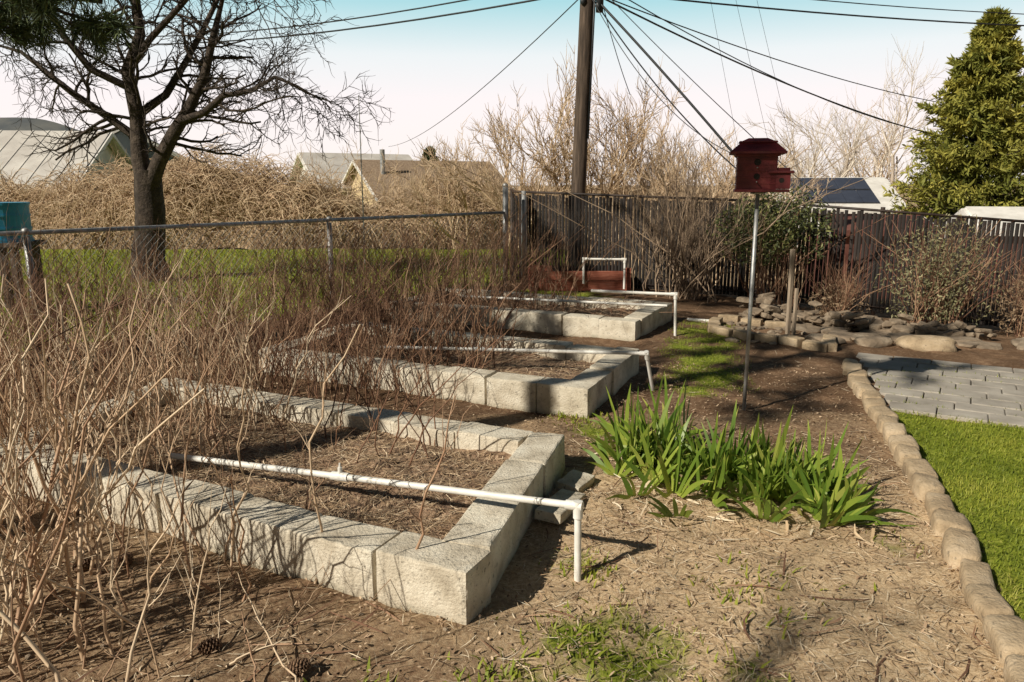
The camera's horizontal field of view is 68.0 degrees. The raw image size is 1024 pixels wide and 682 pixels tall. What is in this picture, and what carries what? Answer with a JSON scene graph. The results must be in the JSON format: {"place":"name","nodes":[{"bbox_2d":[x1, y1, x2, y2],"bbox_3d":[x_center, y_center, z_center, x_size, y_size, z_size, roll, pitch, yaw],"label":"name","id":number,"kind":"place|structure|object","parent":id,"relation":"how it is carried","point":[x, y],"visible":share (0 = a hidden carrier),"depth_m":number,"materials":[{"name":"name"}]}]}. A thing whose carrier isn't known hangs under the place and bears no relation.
{"place":"outdoors","nodes":[
{"label":"outdoors","id":0,"kind":"place"},
{"bbox_2d":[0,130,132,195],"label":"metal barn","id":1,"kind":"structure","parent":0,"point":[13,151],"depth_m":29.08,"materials":[{"name":"white metal"}]},
{"bbox_2d":[0,117,714,186],"bbox_3d":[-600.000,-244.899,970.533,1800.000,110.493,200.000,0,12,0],"label":"distant hill","id":2,"kind":"structure","parent":0,"point":[6,123],"depth_m":1047.72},
{"bbox_2d":[0,185,1023,681],"bbox_3d":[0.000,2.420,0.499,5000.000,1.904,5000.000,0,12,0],"label":"ground","id":3,"kind":"structure","parent":0,"point":[762,355],"depth_m":3.05,"materials":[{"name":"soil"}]},
{"bbox_2d":[0,202,46,317],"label":"teal barrel","id":4,"kind":"object","parent":3,"relation":"on","point":[21,216],"visible":0.58,"depth_m":8.95,"materials":[{"name":"plastic"}]},
{"bbox_2d":[0,0,150,64],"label":"pine tree","id":5,"kind":"object","parent":3,"relation":"on","point":[26,21],"visible":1,"depth_m":5.05,"materials":[{"name":"green plant"}]},
{"bbox_2d":[0,222,155,493],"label":"raspberry canes","id":6,"kind":"object","parent":3,"relation":"on","point":[19,373],"visible":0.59,"depth_m":4.02,"materials":[{"name":"brown plant"}]},
{"bbox_2d":[0,225,204,681],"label":"raspberry canes","id":7,"kind":"object","parent":3,"relation":"on","point":[79,540],"visible":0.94,"depth_m":2.67,"materials":[{"name":"brown plant"}]},
{"bbox_2d":[0,210,276,515],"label":"raspberry canes","id":8,"kind":"object","parent":3,"relation":"on","point":[54,314],"visible":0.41,"depth_m":5.21,"materials":[{"name":"brown plant"}]},
{"bbox_2d":[111,130,186,175],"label":"blue grey barn","id":9,"kind":"structure","parent":3,"relation":"on","point":[123,139],"depth_m":32.88,"materials":[{"name":"metal"}]},
{"bbox_2d":[72,552,310,676],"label":"pine cones","id":10,"kind":"object","parent":3,"relation":"on","point":[297,666],"visible":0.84,"depth_m":2.54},
{"bbox_2d":[0,0,393,281],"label":"bare apple tree","id":11,"kind":"object","parent":3,"relation":"on","point":[148,182],"visible":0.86,"depth_m":11.80,"materials":[{"name":"brown plant"}]},
{"bbox_2d":[0,504,437,681],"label":"fallen canes","id":12,"kind":"object","parent":3,"relation":"on","point":[69,637],"visible":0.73,"depth_m":2.58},
{"bbox_2d":[0,271,471,681],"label":"raspberry canes","id":13,"kind":"object","parent":3,"relation":"on","point":[4,627],"visible":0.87,"depth_m":2.69,"materials":[{"name":"brown plant"}]},
{"bbox_2d":[41,246,430,410],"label":"raspberry canes","id":14,"kind":"object","parent":3,"relation":"on","point":[279,361],"visible":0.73,"depth_m":5.41,"materials":[{"name":"brown plant"}]},
{"bbox_2d":[0,198,513,404],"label":"raspberry canes","id":15,"kind":"object","parent":3,"relation":"on","point":[285,292],"visible":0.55,"depth_m":6.25,"materials":[{"name":"brown plant"}]},
{"bbox_2d":[0,183,525,357],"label":"chain link fence","id":16,"kind":"object","parent":3,"relation":"on","point":[330,220],"visible":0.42,"depth_m":8.38,"materials":[{"name":"metal"}]},
{"bbox_2d":[0,248,560,351],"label":"neighbour lawn grass","id":17,"kind":"structure","parent":3,"relation":"on","point":[206,262],"depth_m":14.07,"materials":[{"name":"green plant"}]},
{"bbox_2d":[0,378,564,624],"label":"concrete block raised bed","id":18,"kind":"object","parent":3,"relation":"on","point":[455,574],"visible":0.62,"depth_m":3.43,"materials":[{"name":"concrete"}]},
{"bbox_2d":[0,222,350,473],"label":"raspberry canes","id":19,"kind":"object","parent":18,"relation":"on","point":[159,368],"visible":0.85,"depth_m":4.21,"materials":[{"name":"brown plant"}]},
{"bbox_2d":[64,295,634,539],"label":"bed twig litter","id":20,"kind":"object","parent":18,"relation":"on","point":[324,505],"visible":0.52,"depth_m":3.97,"materials":[{"name":"plant"}]},
{"bbox_2d":[246,291,508,467],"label":"raspberry canes","id":21,"kind":"object","parent":18,"relation":"on","point":[403,409],"visible":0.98,"depth_m":4.02,"materials":[{"name":"brown plant"}]},
{"bbox_2d":[0,189,581,376],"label":"raspberry canes","id":22,"kind":"object","parent":3,"relation":"on","point":[251,267],"visible":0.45,"depth_m":8.18,"materials":[{"name":"brown plant"}]},
{"bbox_2d":[294,165,347,195],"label":"walls","id":23,"kind":"structure","parent":3,"relation":"on","point":[306,178],"depth_m":51.69,"materials":[{"name":"white"}]},
{"bbox_2d":[292,152,411,190],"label":"roof","id":24,"kind":"structure","parent":23,"relation":"on","point":[338,160],"depth_m":50.78,"materials":[{"name":"metal"}]},
{"bbox_2d":[290,153,412,180],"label":"fascia","id":25,"kind":"structure","parent":24,"relation":"attached to","point":[302,161],"depth_m":50.11,"materials":[{"name":"white"}]},
{"bbox_2d":[0,122,655,266],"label":"dry vine hedge","id":26,"kind":"object","parent":3,"relation":"on","point":[231,194],"visible":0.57,"depth_m":19.02,"materials":[{"name":"beige plant"}]},
{"bbox_2d":[358,95,364,260],"bbox_3d":[-2.900,-2.983,14.701,0.029,3.400,0.029,0,12,0],"label":"antenna mast","id":27,"kind":"object","parent":3,"relation":"on","point":[361,171],"visible":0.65,"depth_m":14.65,"materials":[{"name":"metal"}]},
{"bbox_2d":[168,453,583,581],"bbox_3d":[-0.732,0.714,3.469,2.217,0.341,0.052,5,13,23],"label":"pvc irrigation pipe","id":28,"kind":"object","parent":3,"relation":"on","point":[576,507],"visible":0.99,"depth_m":3.26,"materials":[{"name":"white plastic"}]},
{"bbox_2d":[350,171,426,214],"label":"walls","id":29,"kind":"structure","parent":3,"relation":"on","point":[358,183],"depth_m":47.25,"materials":[{"name":"beige paint"}]},
{"bbox_2d":[345,159,511,202],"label":"roof","id":30,"kind":"structure","parent":29,"relation":"on","point":[368,166],"depth_m":46.77,"materials":[{"name":"brown"}]},
{"bbox_2d":[380,149,384,173],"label":"chimney flue","id":31,"kind":"object","parent":30,"relation":"on","point":[382,151],"visible":0.81,"depth_m":45.64,"materials":[{"name":"metal"}]},
{"bbox_2d":[341,160,511,200],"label":"fascia","id":32,"kind":"structure","parent":30,"relation":"attached to","point":[358,170],"depth_m":46.29,"materials":[{"name":"white"}]},
{"bbox_2d":[360,169,423,209],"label":"bare thicket shrub","id":33,"kind":"object","parent":3,"relation":"on","point":[381,182],"visible":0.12,"depth_m":23.14,"materials":[{"name":"brown plant"}]},
{"bbox_2d":[422,145,439,160],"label":"spruce tree","id":34,"kind":"object","parent":3,"relation":"on","point":[427,155],"visible":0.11,"depth_m":56.06,"materials":[{"name":"green plant"}]},
{"bbox_2d":[403,132,492,248],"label":"bare thicket shrub","id":35,"kind":"object","parent":3,"relation":"on","point":[454,194],"visible":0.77,"depth_m":18.46,"materials":[{"name":"brown plant"}]},
{"bbox_2d":[258,322,638,418],"bbox_3d":[-0.542,0.172,6.370,2.983,0.244,1.463,5,13,24],"label":"concrete block raised bed","id":36,"kind":"object","parent":3,"relation":"on","point":[584,393],"visible":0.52,"depth_m":5.70,"materials":[{"name":"concrete"}]},
{"bbox_2d":[1,281,697,509],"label":"fallen canes","id":37,"kind":"object","parent":36,"relation":"on","point":[370,428],"visible":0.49,"depth_m":5.95,"materials":[{"name":"brown plant"}]},
{"bbox_2d":[243,189,579,368],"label":"raspberry canes","id":38,"kind":"object","parent":36,"relation":"on","point":[447,297],"visible":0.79,"depth_m":6.26,"materials":[{"name":"brown plant"}]},
{"bbox_2d":[25,320,905,681],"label":"pebbles","id":39,"kind":"object","parent":3,"relation":"on","point":[735,340],"visible":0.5,"depth_m":7.46,"materials":[{"name":"stone"}]},
{"bbox_2d":[410,82,571,250],"bbox_3d":[-0.600,-3.987,17.616,3.002,4.063,4.259,-8,14,-33],"label":"bare thicket shrub","id":40,"kind":"object","parent":3,"relation":"on","point":[491,191],"visible":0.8,"depth_m":17.50,"materials":[{"name":"brown plant"}]},
{"bbox_2d":[1,441,990,681],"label":"fallen twigs","id":41,"kind":"object","parent":3,"relation":"on","point":[744,630],"visible":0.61,"depth_m":2.76,"materials":[{"name":"brown wood"}]},
{"bbox_2d":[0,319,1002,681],"bbox_3d":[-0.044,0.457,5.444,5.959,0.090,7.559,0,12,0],"label":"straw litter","id":42,"kind":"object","parent":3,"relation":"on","point":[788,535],"visible":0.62,"depth_m":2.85,"materials":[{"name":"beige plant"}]},
{"bbox_2d":[379,341,653,390],"bbox_3d":[-0.027,0.182,5.977,2.276,0.379,0.195,3,12,15],"label":"pvc irrigation pipe","id":43,"kind":"object","parent":3,"relation":"on","point":[645,353],"visible":0.71,"depth_m":5.80,"materials":[{"name":"white plastic"}]},
{"bbox_2d":[389,288,671,340],"bbox_3d":[0.191,-0.349,8.899,3.049,0.246,1.453,6,13,25],"label":"concrete block raised bed","id":44,"kind":"object","parent":3,"relation":"on","point":[637,323],"visible":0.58,"depth_m":8.14,"materials":[{"name":"concrete"}]},
{"bbox_2d":[377,208,636,311],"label":"raspberry canes","id":45,"kind":"object","parent":44,"relation":"on","point":[525,279],"visible":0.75,"depth_m":8.91,"materials":[{"name":"brown plant"}]},
{"bbox_2d":[462,295,667,306],"bbox_3d":[0.510,-0.460,8.497,2.510,0.113,0.036,6,13,27],"label":"pvc irrigation pipe","id":46,"kind":"object","parent":44,"relation":"on","point":[616,303],"visible":0.91,"depth_m":8.33,"materials":[{"name":"white plastic"}]},
{"bbox_2d":[486,133,579,257],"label":"bare rose bush","id":47,"kind":"object","parent":3,"relation":"on","point":[516,188],"visible":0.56,"depth_m":12.16,"materials":[{"name":"plant"}]},
{"bbox_2d":[534,489,585,523],"bbox_3d":[0.235,0.793,3.655,0.132,0.087,0.363,5,13,23],"label":"paving slab","id":48,"kind":"object","parent":3,"relation":"on","point":[555,515],"depth_m":3.53,"materials":[{"name":"concrete"}]},
{"bbox_2d":[556,470,594,492],"bbox_3d":[0.330,0.737,3.950,0.134,0.062,0.201,7,13,29],"label":"paving slab","id":49,"kind":"object","parent":3,"relation":"on","point":[575,480],"depth_m":3.91,"materials":[{"name":"concrete"}]},
{"bbox_2d":[528,262,630,291],"bbox_3d":[1.000,-0.983,11.591,1.500,0.360,0.930,0,12,0],"label":"red wooden raised bed","id":50,"kind":"object","parent":3,"relation":"on","point":[601,280],"visible":0.51,"depth_m":11.18,"materials":[{"name":"brown wood"}]},
{"bbox_2d":[570,0,603,264],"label":"utility pole","id":51,"kind":"object","parent":3,"relation":"on","point":[583,80],"visible":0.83,"depth_m":14.26,"materials":[{"name":"brown wood"}]},
{"bbox_2d":[2,0,1023,209],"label":"power lines","id":52,"kind":"object","parent":51,"relation":"attached to","point":[667,76],"visible":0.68,"depth_m":16.20,"materials":[{"name":"black rubber"}]},
{"bbox_2d":[303,289,876,681],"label":"broadleaf weeds","id":53,"kind":"object","parent":3,"relation":"on","point":[639,643],"visible":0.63,"depth_m":2.67,"materials":[{"name":"green plant"}]},
{"bbox_2d":[492,40,691,257],"bbox_3d":[1.712,-4.291,17.155,4.351,4.890,3.422,-2,12,-9],"label":"bare thicket shrub","id":54,"kind":"object","parent":3,"relation":"on","point":[563,164],"visible":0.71,"depth_m":17.04,"materials":[{"name":"brown plant"}]},
{"bbox_2d":[582,257,625,288],"bbox_3d":[1.344,-0.992,11.107,0.640,0.454,0.061,1,12,7],"label":"pvc irrigation pipe","id":55,"kind":"object","parent":3,"relation":"on","point":[615,259],"visible":0.92,"depth_m":11.07,"materials":[{"name":"white plastic"}]},
{"bbox_2d":[545,65,720,273],"bbox_3d":[2.871,-3.923,18.160,4.508,4.953,5.115,0,12,0],"label":"bare thicket shrub","id":56,"kind":"object","parent":3,"relation":"on","point":[624,188],"visible":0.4,"depth_m":17.58,"materials":[{"name":"brown plant"}]},
{"bbox_2d":[591,289,677,335],"bbox_3d":[1.288,-0.296,8.065,0.920,0.482,0.061,3,12,16],"label":"pvc irrigation pipe","id":57,"kind":"object","parent":3,"relation":"on","point":[675,294],"visible":0.95,"depth_m":7.97,"materials":[{"name":"white plastic"}]},
{"bbox_2d":[356,319,922,681],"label":"grass patches","id":58,"kind":"object","parent":3,"relation":"on","point":[730,372],"depth_m":3.29,"materials":[{"name":"green plant"}]},
{"bbox_2d":[528,115,761,278],"bbox_3d":[3.501,-3.148,18.738,5.314,4.478,4.005,4,12,21],"label":"bare thicket shrub","id":59,"kind":"object","parent":3,"relation":"on","point":[674,142],"visible":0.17,"depth_m":17.82,"materials":[{"name":"brown plant"}]},
{"bbox_2d":[622,150,696,199],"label":"bare birch tree","id":60,"kind":"object","parent":3,"relation":"on","point":[653,181],"visible":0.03,"depth_m":45.81,"materials":[{"name":"brown plant"}]},
{"bbox_2d":[437,117,905,302],"bbox_3d":[1.926,-1.942,11.283,5.852,2.503,4.471,0,12,0],"label":"bare lilac bush","id":61,"kind":"object","parent":3,"relation":"on","point":[707,249],"visible":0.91,"depth_m":10.50,"materials":[{"name":"brown plant"}]},
{"bbox_2d":[687,318,708,321],"bbox_3d":[2.225,-0.235,8.809,0.381,0.040,0.040,5,13,23],"label":"pvc pipe offcut","id":62,"kind":"object","parent":3,"relation":"on","point":[695,319],"visible":0.54,"depth_m":8.82,"materials":[{"name":"white plastic"}]},
{"bbox_2d":[600,120,817,284],"bbox_3d":[3.813,-2.598,14.883,4.086,3.344,2.565,-2,12,-11],"label":"bare thicket shrub","id":63,"kind":"object","parent":3,"relation":"on","point":[668,169],"visible":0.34,"depth_m":14.56,"materials":[{"name":"brown plant"}]},
{"bbox_2d":[689,135,738,232],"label":"bare birch tree","id":64,"kind":"object","parent":3,"relation":"on","point":[728,172],"visible":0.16,"depth_m":49.16,"materials":[{"name":"brown plant"}]},
{"bbox_2d":[649,135,779,284],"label":"bare thicket shrub","id":65,"kind":"object","parent":3,"relation":"on","point":[730,170],"visible":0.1,"depth_m":19.57,"materials":[{"name":"brown plant"}]},
{"bbox_2d":[578,371,918,528],"bbox_3d":[1.122,0.503,4.007,1.506,0.483,1.602,0,12,0],"label":"iris clump","id":66,"kind":"object","parent":3,"relation":"on","point":[806,485],"visible":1,"depth_m":3.83,"materials":[{"name":"green plant"}]},
{"bbox_2d":[594,445,904,548],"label":"dead iris leaves","id":67,"kind":"object","parent":3,"relation":"on","point":[787,524],"visible":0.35,"depth_m":3.50,"materials":[{"name":"plant"}]},
{"bbox_2d":[691,145,824,275],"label":"bare thicket shrub","id":68,"kind":"object","parent":3,"relation":"on","point":[781,192],"visible":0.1,"depth_m":22.25,"materials":[{"name":"brown plant"}]},
{"bbox_2d":[729,138,794,409],"bbox_3d":[1.637,-0.373,5.159,0.405,1.945,0.290,3,12,14],"label":"red birdhouse","id":69,"kind":"object","parent":3,"relation":"on","point":[758,171],"visible":0.98,"depth_m":4.92,"materials":[{"name":"paint"}]},
{"bbox_2d":[510,188,1023,329],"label":"brown slatted fence","id":70,"kind":"object","parent":3,"relation":"on","point":[872,300],"visible":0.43,"depth_m":10.90,"materials":[{"name":"wood"}]},
{"bbox_2d":[707,314,836,351],"bbox_3d":[2.655,-0.087,8.025,1.105,0.168,1.833,0,12,0],"label":"stone planter border","id":71,"kind":"object","parent":3,"relation":"on","point":[827,343],"visible":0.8,"depth_m":7.70,"materials":[{"name":"grey stone"}]},
{"bbox_2d":[785,249,794,334],"bbox_3d":[2.880,-0.450,7.872,0.068,1.001,0.058,-4,12,-17],"label":"wooden stake","id":72,"kind":"object","parent":3,"relation":"on","point":[790,291],"visible":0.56,"depth_m":7.84,"materials":[{"name":"brown wood"}]},
{"bbox_2d":[791,288,798,335],"bbox_3d":[2.930,-0.246,7.873,0.040,0.601,0.077,5,13,21],"label":"wooden stake","id":73,"kind":"object","parent":3,"relation":"on","point":[795,306],"visible":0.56,"depth_m":7.85,"materials":[{"name":"brown wood"}]},
{"bbox_2d":[750,146,842,285],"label":"bare thicket shrub","id":74,"kind":"object","parent":3,"relation":"on","point":[802,202],"visible":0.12,"depth_m":24.93,"materials":[{"name":"brown plant"}]},
{"bbox_2d":[732,101,884,176],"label":"bare birch tree","id":75,"kind":"object","parent":3,"relation":"on","point":[819,144],"visible":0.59,"depth_m":44.51,"materials":[{"name":"beige plant"}]},
{"bbox_2d":[706,182,912,309],"bbox_3d":[3.893,-1.243,10.246,2.114,1.756,1.772,-7,13,-30],"label":"evergreen shrub","id":76,"kind":"object","parent":3,"relation":"on","point":[780,243],"visible":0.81,"depth_m":10.24,"materials":[{"name":"green plant"}]},
{"bbox_2d":[778,104,885,176],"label":"bare birch tree","id":77,"kind":"object","parent":3,"relation":"on","point":[803,171],"visible":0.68,"depth_m":42.26,"materials":[{"name":"beige plant"}]},
{"bbox_2d":[789,248,915,316],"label":"dry shrub","id":78,"kind":"object","parent":3,"relation":"on","point":[836,300],"visible":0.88,"depth_m":9.72,"materials":[{"name":"beige plant"}]},
{"bbox_2d":[781,37,951,191],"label":"bare birch tree","id":79,"kind":"object","parent":3,"relation":"on","point":[893,174],"visible":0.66,"depth_m":46.57,"materials":[{"name":"beige plant"}]},
{"bbox_2d":[812,88,920,181],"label":"bare birch tree","id":80,"kind":"object","parent":3,"relation":"on","point":[886,165],"visible":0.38,"depth_m":53.37,"materials":[{"name":"beige plant"}]},
{"bbox_2d":[736,292,997,340],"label":"dry stone wall","id":81,"kind":"structure","parent":3,"relation":"on","point":[848,320],"depth_m":8.45,"materials":[{"name":"grey stone"}]},
{"bbox_2d":[854,336,893,347],"bbox_3d":[3.547,0.025,7.455,0.375,0.141,0.293,0,12,0],"label":"boulder","id":82,"kind":"object","parent":3,"relation":"on","point":[876,341],"visible":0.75,"depth_m":7.36,"materials":[{"name":"beige stone"}]},
{"bbox_2d":[791,322,1023,350],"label":"flagstone border","id":83,"kind":"object","parent":3,"relation":"on","point":[842,334],"visible":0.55,"depth_m":7.74,"materials":[{"name":"grey stone"}]},
{"bbox_2d":[895,335,956,351],"bbox_3d":[3.989,0.048,7.302,0.550,0.192,0.341,3,12,15],"label":"boulder","id":84,"kind":"object","parent":3,"relation":"on","point":[924,343],"visible":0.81,"depth_m":7.20,"materials":[{"name":"beige stone"}]},
{"bbox_2d":[842,358,1023,681],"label":"stone lawn edging","id":85,"kind":"object","parent":3,"relation":"on","point":[986,602],"visible":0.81,"depth_m":3.27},
{"bbox_2d":[853,208,1023,324],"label":"grey green shrub","id":86,"kind":"object","parent":3,"relation":"on","point":[938,290],"visible":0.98,"depth_m":9.17,"materials":[{"name":"green plant"}]},
{"bbox_2d":[856,353,1023,427],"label":"paver patio","id":87,"kind":"structure","parent":3,"relation":"on","point":[993,405],"depth_m":5.84,"materials":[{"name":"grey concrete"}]},
{"bbox_2d":[881,4,1023,272],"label":"spruce tree","id":88,"kind":"object","parent":3,"relation":"on","point":[980,103],"visible":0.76,"depth_m":23.00,"materials":[{"name":"green plant"}]},
{"bbox_2d":[954,225,1023,298],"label":"walls","id":89,"kind":"structure","parent":3,"relation":"on","point":[991,262],"depth_m":18.61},
{"bbox_2d":[959,206,1023,235],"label":"roof","id":90,"kind":"structure","parent":89,"relation":"on","point":[1017,213],"depth_m":19.14,"materials":[{"name":"white"}]},
{"bbox_2d":[945,208,981,233],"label":"fascia","id":91,"kind":"structure","parent":90,"relation":"attached to","point":[963,211],"depth_m":19.57,"materials":[{"name":"white"}]},
{"bbox_2d":[956,245,1023,336],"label":"dry shrub","id":92,"kind":"object","parent":3,"relation":"on","point":[1020,290],"visible":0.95,"depth_m":9.17,"materials":[{"name":"beige plant"}]},
{"bbox_2d":[0,0,1023,184],"label":"sky","id":93,"kind":"structure","parent":0,"point":[424,70],"materials":[{"name":"blue"}]},
{"bbox_2d":[798,214,944,298],"bbox_3d":[9.700,-2.305,20.967,3.005,2.340,2.835,1,12,4],"label":"wooden fence","id":94,"kind":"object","parent":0,"point":[846,252],"depth_m":19.86,"materials":[{"name":"brown wood"}]},
{"bbox_2d":[892,408,1023,618],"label":"lawn grass","id":95,"kind":"structure","parent":0,"point":[958,469],"depth_m":4.12,"materials":[{"name":"green plant"}]},
{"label":"walls","id":96,"kind":"object","parent":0,"visible":0},
{"bbox_2d":[761,177,905,213],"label":"roof","id":97,"kind":"structure","parent":96,"relation":"on","point":[875,184],"depth_m":30.27,"materials":[{"name":"white"}]},
{"bbox_2d":[790,178,879,202],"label":"solar panels","id":98,"kind":"object","parent":97,"relation":"attached to","point":[862,192],"visible":0.7,"depth_m":30.91,"materials":[{"name":"blue glass"}]},
{"bbox_2d":[769,179,905,205],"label":"fascia","id":99,"kind":"structure","parent":97,"relation":"attached to","point":[894,190],"depth_m":30.97,"materials":[{"name":"white"}]}
]}

